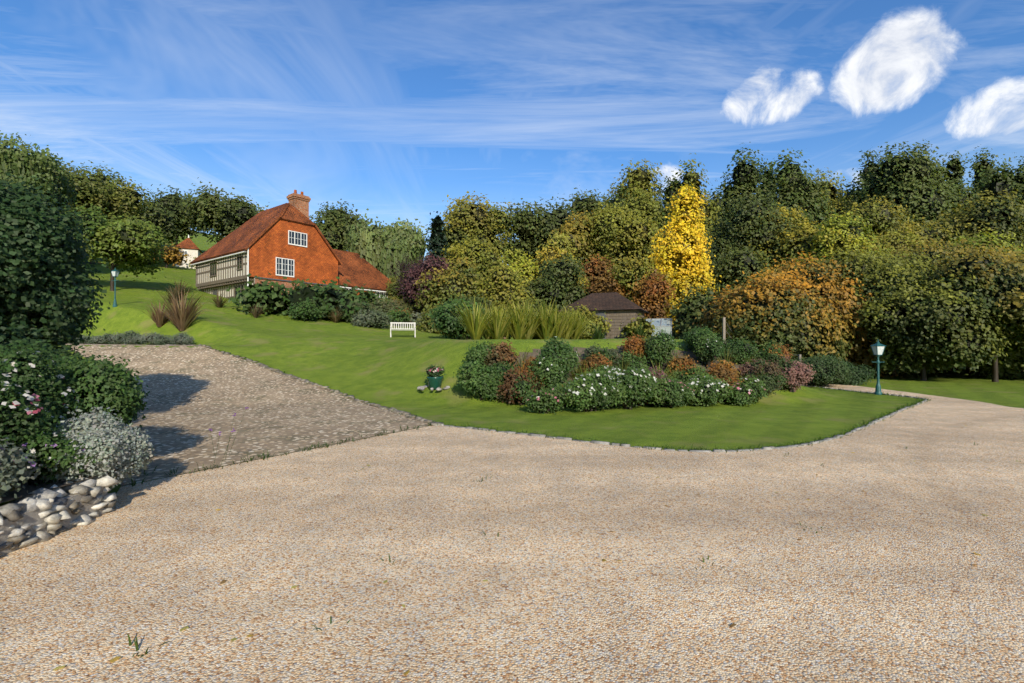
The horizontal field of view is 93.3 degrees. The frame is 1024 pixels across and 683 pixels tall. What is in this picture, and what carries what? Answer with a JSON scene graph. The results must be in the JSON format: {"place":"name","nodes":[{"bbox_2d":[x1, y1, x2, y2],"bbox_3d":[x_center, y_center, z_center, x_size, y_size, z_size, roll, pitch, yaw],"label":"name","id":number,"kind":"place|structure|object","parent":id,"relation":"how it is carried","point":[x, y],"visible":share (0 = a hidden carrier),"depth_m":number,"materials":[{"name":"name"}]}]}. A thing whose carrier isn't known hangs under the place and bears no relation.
{"place":"outdoors","nodes":[
{"label":"outdoors","id":0,"kind":"place"},
{"bbox_2d":[65,344,429,485],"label":"ramp path","id":1,"kind":"structure","parent":0,"point":[195,394],"depth_m":11.72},
{"bbox_2d":[121,345,436,486],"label":"weed tufts","id":2,"kind":"object","parent":1,"relation":"on","point":[267,457],"visible":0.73,"depth_m":7.75,"materials":[{"name":"green plant"}]},
{"bbox_2d":[0,383,1023,682],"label":"drive gravel","id":3,"kind":"structure","parent":0,"point":[884,573],"depth_m":3.59,"materials":[{"name":"beige gravel"}]},
{"bbox_2d":[52,415,1020,674],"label":"weeds","id":4,"kind":"object","parent":3,"relation":"on","point":[386,581],"visible":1,"depth_m":2.86,"materials":[{"name":"green plant"}]},
{"bbox_2d":[0,231,1023,505],"bbox_3d":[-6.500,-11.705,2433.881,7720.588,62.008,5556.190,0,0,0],"label":"terrain","id":5,"kind":"structure","parent":0,"point":[376,365],"depth_m":16.42,"materials":[{"name":"green plant"}]},
{"bbox_2d":[0,130,81,217],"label":"willow tree","id":6,"kind":"object","parent":5,"relation":"on","point":[47,169],"visible":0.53,"depth_m":35.45,"materials":[{"name":"green plant"}]},
{"bbox_2d":[0,487,106,556],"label":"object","id":7,"kind":"object","parent":5,"relation":"on","point":[33,518],"visible":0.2,"depth_m":4.06,"materials":[{"name":"grey stone"}]},
{"bbox_2d":[0,475,120,554],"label":"rocks","id":8,"kind":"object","parent":5,"relation":"on","point":[43,499],"depth_m":4.15,"materials":[{"name":"grey stone"}]},
{"bbox_2d":[0,421,102,500],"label":"flowering shrub","id":9,"kind":"object","parent":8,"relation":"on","point":[33,457],"visible":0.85,"depth_m":4.37,"materials":[{"name":"green plant"}]},
{"bbox_2d":[0,456,155,502],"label":"soil bed","id":10,"kind":"object","parent":5,"relation":"on","point":[30,485],"depth_m":4.40,"materials":[{"name":"brown soil"}]},
{"bbox_2d":[0,171,109,361],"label":"big evergreen shrub","id":11,"kind":"object","parent":10,"relation":"on","point":[47,290],"visible":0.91,"depth_m":8.23,"materials":[{"name":"green plant"}]},
{"bbox_2d":[0,332,153,456],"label":"bed flowers","id":12,"kind":"object","parent":10,"relation":"on","point":[39,390],"visible":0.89,"depth_m":5.32,"materials":[{"name":"green plant"}]},
{"bbox_2d":[17,407,155,490],"bbox_3d":[-4.424,1.249,5.034,1.081,1.118,1.230,0,0,0],"label":"silver-leaved shrub","id":13,"kind":"object","parent":10,"relation":"on","point":[116,444],"visible":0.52,"depth_m":4.91,"materials":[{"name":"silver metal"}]},
{"bbox_2d":[63,160,158,264],"bbox_3d":[-42.328,-12.920,47.886,9.943,11.037,9.543,0,0,0],"label":"tree","id":14,"kind":"object","parent":5,"relation":"on","point":[96,188],"visible":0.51,"depth_m":47.44,"materials":[{"name":"green plant"}]},
{"bbox_2d":[60,201,169,290],"bbox_3d":[-28.589,-6.397,34.152,6.836,6.232,6.704,0,0,-29],"label":"lime green tree","id":15,"kind":"object","parent":5,"relation":"on","point":[133,243],"visible":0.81,"depth_m":33.17,"materials":[{"name":"green plant"}]},
{"bbox_2d":[111,269,119,306],"bbox_3d":[-23.129,-3.143,28.148,0.444,2.350,0.320,0,0,0],"label":"lamp post","id":16,"kind":"object","parent":5,"relation":"on","point":[115,273],"visible":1,"depth_m":28.11,"materials":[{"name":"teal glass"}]},
{"bbox_2d":[68,330,194,344],"bbox_3d":[-27.249,-0.199,26.863,25.242,1.130,1.490,0,0,18],"label":"lavender border","id":17,"kind":"object","parent":5,"relation":"on","point":[129,337],"visible":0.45,"depth_m":23.92,"materials":[{"name":"green plant"}]},
{"bbox_2d":[112,197,181,239],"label":"tree","id":18,"kind":"object","parent":5,"relation":"on","point":[161,218],"visible":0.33,"depth_m":59.55,"materials":[{"name":"green plant"}]},
{"bbox_2d":[136,286,207,330],"bbox_3d":[-17.598,-1.718,25.463,4.707,2.348,3.168,0,0,34],"label":"bronze cordyline","id":19,"kind":"object","parent":5,"relation":"on","point":[181,317],"visible":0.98,"depth_m":25.00,"materials":[{"name":"brown plant"}]},
{"bbox_2d":[153,242,190,267],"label":"orange tree","id":20,"kind":"object","parent":5,"relation":"on","point":[174,255],"visible":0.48,"depth_m":54.65,"materials":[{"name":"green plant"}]},
{"bbox_2d":[144,184,212,245],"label":"tree","id":21,"kind":"object","parent":5,"relation":"on","point":[170,202],"visible":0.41,"depth_m":73.07,"materials":[{"name":"green plant"}]},
{"bbox_2d":[175,235,201,268],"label":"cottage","id":22,"kind":"structure","parent":5,"relation":"on","point":[188,246],"depth_m":59.20,"materials":[{"name":"beige paint"}]},
{"bbox_2d":[176,177,261,243],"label":"tree","id":23,"kind":"object","parent":5,"relation":"on","point":[216,212],"visible":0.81,"depth_m":68.52,"materials":[{"name":"green plant"}]},
{"bbox_2d":[160,273,422,322],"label":"shrubs","id":24,"kind":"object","parent":5,"relation":"on","point":[276,302],"depth_m":33.87,"materials":[{"name":"green plant"}]},
{"bbox_2d":[196,220,388,299],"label":"house","id":25,"kind":"structure","parent":5,"relation":"on","point":[278,250],"depth_m":38.93,"materials":[{"name":"brick"}]},
{"bbox_2d":[190,203,391,290],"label":"house roof","id":26,"kind":"structure","parent":25,"relation":"on","point":[355,269],"depth_m":41.26,"materials":[{"name":"brown tile"}]},
{"bbox_2d":[190,251,388,292],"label":"house gutters","id":27,"kind":"object","parent":26,"relation":"attached to","point":[245,251],"visible":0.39,"depth_m":40.27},
{"bbox_2d":[286,190,310,218],"bbox_3d":[-18.360,-10.651,41.573,1.190,4.620,1.540,0,-1,37],"label":"house chimney","id":28,"kind":"object","parent":26,"relation":"on","point":[300,202],"visible":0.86,"depth_m":41.25,"materials":[{"name":"orange brick"}]},
{"bbox_2d":[165,344,442,425],"bbox_3d":[-8.279,0.942,16.710,19.281,1.751,1.696,0,-1,41],"label":"lawn edging","id":29,"kind":"object","parent":5,"relation":"on","point":[391,409],"visible":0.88,"depth_m":15.14,"materials":[{"name":"stone"}]},
{"bbox_2d":[243,299,426,328],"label":"shrubs","id":30,"kind":"object","parent":5,"relation":"on","point":[305,311],"visible":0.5,"depth_m":33.07,"materials":[{"name":"green plant"}]},
{"bbox_2d":[309,199,368,250],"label":"tree","id":31,"kind":"object","parent":5,"relation":"on","point":[333,224],"visible":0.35,"depth_m":62.63,"materials":[{"name":"green plant"}]},
{"bbox_2d":[340,208,429,280],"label":"willow tree","id":32,"kind":"object","parent":5,"relation":"on","point":[382,249],"visible":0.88,"depth_m":49.41,"materials":[{"name":"green plant"}]},
{"bbox_2d":[385,273,410,300],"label":"small tree","id":33,"kind":"object","parent":5,"relation":"on","point":[392,290],"visible":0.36,"depth_m":46.28,"materials":[{"name":"green plant"}]},
{"bbox_2d":[387,253,416,303],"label":"bare purple tree","id":34,"kind":"object","parent":5,"relation":"on","point":[400,264],"visible":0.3,"depth_m":42.68,"materials":[{"name":"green plant"}]},
{"bbox_2d":[390,322,415,337],"bbox_3d":[-6.544,-0.701,29.001,1.500,0.920,0.570,0,0,-12],"label":"white bench","id":35,"kind":"object","parent":5,"relation":"on","point":[400,323],"visible":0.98,"depth_m":29.19,"materials":[{"name":"paint"}]},
{"bbox_2d":[395,252,452,308],"bbox_3d":[-7.043,-4.213,40.259,6.887,6.436,4.581,0,0,21],"label":"purple tree leaf","id":36,"kind":"object","parent":5,"relation":"on","point":[415,274],"visible":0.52,"depth_m":39.15,"materials":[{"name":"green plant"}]},
{"bbox_2d":[426,376,443,388],"bbox_3d":[-2.300,1.234,14.429,0.510,0.370,0.510,0,0,0],"label":"planter pot","id":37,"kind":"object","parent":5,"relation":"on","point":[435,382],"visible":0.85,"depth_m":14.25,"materials":[{"name":"teal ceramic"}]},
{"bbox_2d":[422,364,445,376],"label":"potted flowers","id":38,"kind":"object","parent":37,"relation":"in","point":[433,371],"visible":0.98,"depth_m":14.35,"materials":[{"name":"pink plant"}]},
{"bbox_2d":[419,211,455,264],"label":"conifer tree","id":39,"kind":"object","parent":5,"relation":"on","point":[437,239],"visible":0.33,"depth_m":49.58,"materials":[{"name":"green plant"}]},
{"bbox_2d":[412,252,485,312],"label":"tree","id":40,"kind":"object","parent":5,"relation":"on","point":[461,276],"visible":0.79,"depth_m":38.13,"materials":[{"name":"green plant"}]},
{"bbox_2d":[435,235,502,280],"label":"tree","id":41,"kind":"object","parent":5,"relation":"on","point":[483,256],"visible":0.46,"depth_m":48.08,"materials":[{"name":"green plant"}]},
{"bbox_2d":[423,191,521,279],"bbox_3d":[-5.165,-9.867,56.104,11.835,14.890,11.524,0,-1,-43],"label":"tree","id":42,"kind":"object","parent":5,"relation":"on","point":[476,220],"visible":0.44,"depth_m":52.83,"materials":[{"name":"green plant"}]},
{"bbox_2d":[471,260,536,318],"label":"tree","id":43,"kind":"object","parent":5,"relation":"on","point":[502,282],"visible":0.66,"depth_m":36.93,"materials":[{"name":"green plant"}]},
{"bbox_2d":[496,247,541,292],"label":"young tree","id":44,"kind":"object","parent":5,"relation":"on","point":[512,257],"visible":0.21,"depth_m":45.23,"materials":[{"name":"green plant"}]},
{"bbox_2d":[493,196,584,277],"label":"tree","id":45,"kind":"object","parent":5,"relation":"on","point":[532,230],"visible":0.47,"depth_m":54.91,"materials":[{"name":"green plant"}]},
{"bbox_2d":[454,294,650,339],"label":"ornamental grasses","id":46,"kind":"object","parent":5,"relation":"on","point":[529,323],"visible":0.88,"depth_m":21.65,"materials":[{"name":"green plant"}]},
{"bbox_2d":[517,247,589,313],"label":"tree","id":47,"kind":"object","parent":5,"relation":"on","point":[558,282],"visible":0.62,"depth_m":40.02,"materials":[{"name":"green plant"}]},
{"bbox_2d":[530,230,589,292],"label":"gold tree","id":48,"kind":"object","parent":5,"relation":"on","point":[552,249],"visible":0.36,"depth_m":45.57,"materials":[{"name":"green plant"}]},
{"bbox_2d":[546,210,620,292],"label":"tree","id":49,"kind":"object","parent":5,"relation":"on","point":[578,235],"visible":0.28,"depth_m":51.23,"materials":[{"name":"green plant"}]},
{"bbox_2d":[415,291,754,357],"bbox_3d":[4.366,-0.504,31.506,23.048,5.435,13.659,0,0,0],"label":"terrace shrub","id":50,"kind":"object","parent":5,"relation":"on","point":[440,318],"visible":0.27,"depth_m":27.14,"materials":[{"name":"green plant"}]},
{"bbox_2d":[559,188,615,219],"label":"tree","id":51,"kind":"object","parent":5,"relation":"on","point":[587,203],"visible":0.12,"depth_m":98.76,"materials":[{"name":"green plant"}]},
{"bbox_2d":[558,292,648,338],"bbox_3d":[5.715,-1.029,30.008,5.000,4.000,3.400,0,0,24],"label":"garden shed","id":52,"kind":"object","parent":5,"relation":"on","point":[617,308],"visible":0.3,"depth_m":28.51,"materials":[{"name":"brown wood"}]},
{"bbox_2d":[581,253,632,299],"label":"russet tree","id":53,"kind":"object","parent":5,"relation":"on","point":[603,282],"visible":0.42,"depth_m":40.19,"materials":[{"name":"brown plant"}]},
{"bbox_2d":[582,199,665,288],"bbox_3d":[12.683,-6.591,52.606,10.844,16.790,11.258,0,0,0],"label":"tree","id":54,"kind":"object","parent":5,"relation":"on","point":[634,235],"visible":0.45,"depth_m":50.05,"materials":[{"name":"green plant"}]},
{"bbox_2d":[456,324,792,386],"bbox_3d":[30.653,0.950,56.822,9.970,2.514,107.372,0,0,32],"label":"shrubs","id":55,"kind":"object","parent":5,"relation":"on","point":[724,368],"visible":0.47,"depth_m":14.68,"materials":[{"name":"green plant"}]},
{"bbox_2d":[604,185,656,258],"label":"skyline tree","id":56,"kind":"object","parent":5,"relation":"on","point":[618,200],"visible":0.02,"depth_m":72.73,"materials":[{"name":"green plant"}]},
{"bbox_2d":[600,158,668,251],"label":"skyline tree","id":57,"kind":"object","parent":5,"relation":"on","point":[639,179],"visible":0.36,"depth_m":73.00,"materials":[{"name":"green plant"}]},
{"bbox_2d":[453,327,829,414],"bbox_3d":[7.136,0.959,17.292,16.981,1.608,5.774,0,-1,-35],"label":"bed soil bank","id":58,"kind":"structure","parent":5,"relation":"on","point":[534,353],"depth_m":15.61,"materials":[{"name":"green plant"}]},
{"bbox_2d":[508,353,773,403],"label":"russet bank grasses","id":59,"kind":"object","parent":58,"relation":"on","point":[675,362],"visible":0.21,"depth_m":14.29,"materials":[{"name":"orange plant"}]},
{"bbox_2d":[607,251,679,317],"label":"tree","id":60,"kind":"object","parent":5,"relation":"on","point":[627,272],"visible":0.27,"depth_m":39.04,"materials":[{"name":"green plant"}]},
{"bbox_2d":[629,267,675,318],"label":"russet tree","id":61,"kind":"object","parent":5,"relation":"on","point":[651,297],"visible":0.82,"depth_m":36.17,"materials":[{"name":"brown plant"}]},
{"bbox_2d":[646,318,671,337],"bbox_3d":[9.243,-0.476,31.004,1.960,2.050,1.260,0,0,20],"label":"greenhouse","id":62,"kind":"object","parent":5,"relation":"on","point":[664,324],"visible":0.35,"depth_m":30.51,"materials":[{"name":"grey"}]},
{"bbox_2d":[650,171,706,229],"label":"skyline tree","id":63,"kind":"object","parent":5,"relation":"on","point":[671,190],"visible":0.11,"depth_m":72.77,"materials":[{"name":"green plant"}]},
{"bbox_2d":[439,385,927,451],"bbox_3d":[9.131,1.774,18.456,9.802,0.060,25.784,0,0,31],"label":"lawn edging","id":64,"kind":"object","parent":5,"relation":"on","point":[755,449],"visible":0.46,"depth_m":8.37,"materials":[{"name":"stone"}]},
{"bbox_2d":[647,183,720,332],"bbox_3d":[14.123,-5.480,39.808,6.201,15.498,5.960,0,0,-31],"label":"yellow tree","id":65,"kind":"object","parent":5,"relation":"on","point":[681,252],"visible":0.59,"depth_m":38.74,"materials":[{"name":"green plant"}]},
{"bbox_2d":[441,384,932,452],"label":"lawn edge grass","id":66,"kind":"structure","parent":5,"relation":"on","point":[897,409],"depth_m":8.93,"materials":[{"name":"green plant"}]},
{"bbox_2d":[644,220,735,278],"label":"tree","id":67,"kind":"object","parent":5,"relation":"on","point":[715,248],"visible":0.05,"depth_m":55.62,"materials":[{"name":"green plant"}]},
{"bbox_2d":[666,153,721,243],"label":"skyline tree","id":68,"kind":"object","parent":5,"relation":"on","point":[690,178],"visible":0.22,"depth_m":70.93,"materials":[{"name":"green plant"}]},
{"bbox_2d":[705,186,723,239],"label":"skyline tree","id":69,"kind":"object","parent":5,"relation":"on","point":[713,197],"visible":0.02,"depth_m":88.58,"materials":[{"name":"green plant"}]},
{"bbox_2d":[715,175,736,241],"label":"skyline tree","id":70,"kind":"object","parent":5,"relation":"on","point":[725,188],"visible":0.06,"depth_m":79.67,"materials":[{"name":"green plant"}]},
{"bbox_2d":[695,241,773,292],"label":"tree","id":71,"kind":"object","parent":5,"relation":"on","point":[730,272],"visible":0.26,"depth_m":38.52,"materials":[{"name":"green plant"}]},
{"bbox_2d":[713,142,778,236],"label":"skyline tree","id":72,"kind":"object","parent":5,"relation":"on","point":[745,178],"visible":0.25,"depth_m":75.28,"materials":[{"name":"green plant"}]},
{"bbox_2d":[705,191,808,279],"bbox_3d":[28.998,-7.706,60.474,12.239,20.164,16.288,0,0,-32],"label":"tree","id":73,"kind":"object","parent":5,"relation":"on","point":[740,219],"visible":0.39,"depth_m":55.23,"materials":[{"name":"green plant"}]},
{"bbox_2d":[722,317,800,359],"bbox_3d":[19.465,0.754,38.376,2.845,2.948,48.246,0,0,26],"label":"fence trellis","id":74,"kind":"object","parent":5,"relation":"on","point":[724,323],"visible":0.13,"depth_m":17.41,"materials":[{"name":"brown wood"}]},
{"bbox_2d":[756,160,778,205],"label":"skyline tree","id":75,"kind":"object","parent":5,"relation":"on","point":[764,176],"visible":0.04,"depth_m":88.35,"materials":[{"name":"green plant"}]},
{"bbox_2d":[738,202,825,281],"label":"tree","id":76,"kind":"object","parent":5,"relation":"on","point":[802,239],"visible":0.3,"depth_m":54.07,"materials":[{"name":"green plant"}]},
{"bbox_2d":[763,148,838,228],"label":"skyline tree","id":77,"kind":"object","parent":5,"relation":"on","point":[788,166],"visible":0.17,"depth_m":70.64,"materials":[{"name":"green plant"}]},
{"bbox_2d":[692,249,911,376],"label":"orange tree tips","id":78,"kind":"object","parent":5,"relation":"on","point":[794,310],"visible":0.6,"depth_m":24.00,"materials":[{"name":"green plant"}]},
{"bbox_2d":[771,166,835,234],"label":"skyline tree","id":79,"kind":"object","parent":5,"relation":"on","point":[810,185],"visible":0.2,"depth_m":68.32,"materials":[{"name":"green plant"}]},
{"bbox_2d":[668,271,986,371],"bbox_3d":[35.076,-1.410,30.453,51.197,7.044,9.119,0,0,3],"label":"understory shrub","id":80,"kind":"object","parent":5,"relation":"on","point":[690,311],"visible":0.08,"depth_m":29.57,"materials":[{"name":"green plant"}]},
{"bbox_2d":[793,352,880,385],"bbox_3d":[15.417,1.316,24.062,3.603,1.769,13.800,0,0,29],"label":"juniper shrub","id":81,"kind":"object","parent":5,"relation":"on","point":[831,369],"visible":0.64,"depth_m":18.85,"materials":[{"name":"green plant"}]},
{"bbox_2d":[787,208,887,268],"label":"tree","id":82,"kind":"object","parent":5,"relation":"on","point":[840,233],"visible":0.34,"depth_m":47.93,"materials":[{"name":"green plant"}]},
{"bbox_2d":[812,168,867,226],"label":"skyline tree","id":83,"kind":"object","parent":5,"relation":"on","point":[833,195],"visible":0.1,"depth_m":81.97,"materials":[{"name":"green plant"}]},
{"bbox_2d":[836,179,866,205],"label":"tree","id":84,"kind":"object","parent":5,"relation":"on","point":[847,190],"visible":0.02,"depth_m":90.21,"materials":[{"name":"green plant"}]},
{"bbox_2d":[850,146,879,198],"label":"tall poplar tree","id":85,"kind":"object","parent":5,"relation":"on","point":[868,166],"visible":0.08,"depth_m":86.74,"materials":[{"name":"green plant"}]},
{"bbox_2d":[853,239,897,270],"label":"gold tree","id":86,"kind":"object","parent":5,"relation":"on","point":[884,249],"visible":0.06,"depth_m":45.20,"materials":[{"name":"green plant"}]},
{"bbox_2d":[871,340,884,394],"bbox_3d":[12.200,0.892,16.094,0.444,1.950,0.320,0,0,0],"label":"lamp post","id":87,"kind":"object","parent":5,"relation":"on","point":[878,348],"visible":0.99,"depth_m":16.05,"materials":[{"name":"green metal"}]},
{"bbox_2d":[844,155,912,239],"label":"skyline tree","id":88,"kind":"object","parent":5,"relation":"on","point":[871,181],"visible":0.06,"depth_m":75.23,"materials":[{"name":"green plant"}]},
{"bbox_2d":[815,242,963,375],"bbox_3d":[20.486,-1.693,25.937,9.312,7.665,7.805,0,0,0],"label":"tree","id":89,"kind":"object","parent":5,"relation":"on","point":[870,267],"visible":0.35,"depth_m":24.58,"materials":[{"name":"green plant"}]},
{"bbox_2d":[837,195,966,248],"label":"tree","id":90,"kind":"object","parent":5,"relation":"on","point":[880,216],"visible":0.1,"depth_m":54.94,"materials":[{"name":"green plant"}]},
{"bbox_2d":[861,141,946,228],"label":"skyline tree","id":91,"kind":"object","parent":5,"relation":"on","point":[892,172],"visible":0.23,"depth_m":71.75,"materials":[{"name":"green plant"}]},
{"bbox_2d":[868,227,944,255],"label":"tree","id":92,"kind":"object","parent":5,"relation":"on","point":[894,242],"visible":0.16,"depth_m":46.75,"materials":[{"name":"green plant"}]},
{"bbox_2d":[885,140,977,231],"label":"skyline tree","id":93,"kind":"object","parent":5,"relation":"on","point":[919,167],"visible":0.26,"depth_m":69.44,"materials":[{"name":"green plant"}]},
{"bbox_2d":[851,270,1017,380],"bbox_3d":[19.329,-0.594,22.199,5.855,5.412,5.411,0,0,-23],"label":"tree","id":94,"kind":"object","parent":5,"relation":"on","point":[923,334],"visible":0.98,"depth_m":21.16,"materials":[{"name":"green plant"}]},
{"bbox_2d":[928,153,955,215],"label":"skyline tree","id":95,"kind":"object","parent":5,"relation":"on","point":[943,171],"visible":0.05,"depth_m":82.97,"materials":[{"name":"green plant"}]},
{"bbox_2d":[886,235,1023,374],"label":"tree","id":96,"kind":"object","parent":5,"relation":"on","point":[930,254],"visible":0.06,"depth_m":26.45,"materials":[{"name":"green plant"}]},
{"bbox_2d":[942,147,972,207],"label":"tall poplar tree","id":97,"kind":"object","parent":5,"relation":"on","point":[957,168],"visible":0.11,"depth_m":85.29,"materials":[{"name":"green plant"}]},
{"bbox_2d":[941,174,981,231],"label":"skyline tree","id":98,"kind":"object","parent":5,"relation":"on","point":[962,188],"visible":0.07,"depth_m":73.64,"materials":[{"name":"green plant"}]},
{"bbox_2d":[906,188,1023,248],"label":"tree","id":99,"kind":"object","parent":5,"relation":"on","point":[991,217],"visible":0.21,"depth_m":51.89,"materials":[{"name":"green plant"}]},
{"bbox_2d":[916,239,1023,381],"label":"tree","id":100,"kind":"object","parent":5,"relation":"on","point":[1005,277],"visible":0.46,"depth_m":20.53,"materials":[{"name":"green plant"}]},
{"bbox_2d":[937,228,1023,257],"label":"young tree","id":101,"kind":"object","parent":5,"relation":"on","point":[995,241],"visible":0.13,"depth_m":42.36,"materials":[{"name":"green plant"}]},
{"bbox_2d":[964,146,1006,205],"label":"tall poplar tree","id":102,"kind":"object","parent":5,"relation":"on","point":[983,164],"visible":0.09,"depth_m":89.27,"materials":[{"name":"green plant"}]},
{"bbox_2d":[957,319,1023,379],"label":"tree","id":103,"kind":"object","parent":5,"relation":"on","point":[1014,358],"visible":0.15,"depth_m":22.37,"materials":[{"name":"green plant"}]},
{"bbox_2d":[967,159,1022,210],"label":"skyline tree","id":104,"kind":"object","parent":5,"relation":"on","point":[994,184],"visible":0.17,"depth_m":76.67,"materials":[{"name":"green plant"}]},
{"bbox_2d":[1006,156,1023,204],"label":"skyline tree","id":105,"kind":"object","parent":5,"relation":"on","point":[1019,178],"visible":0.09,"depth_m":77.15,"materials":[{"name":"green plant"}]},
{"bbox_2d":[0,0,1023,264],"label":"sky","id":106,"kind":"structure","parent":0,"point":[392,109],"materials":[{"name":"blue"}]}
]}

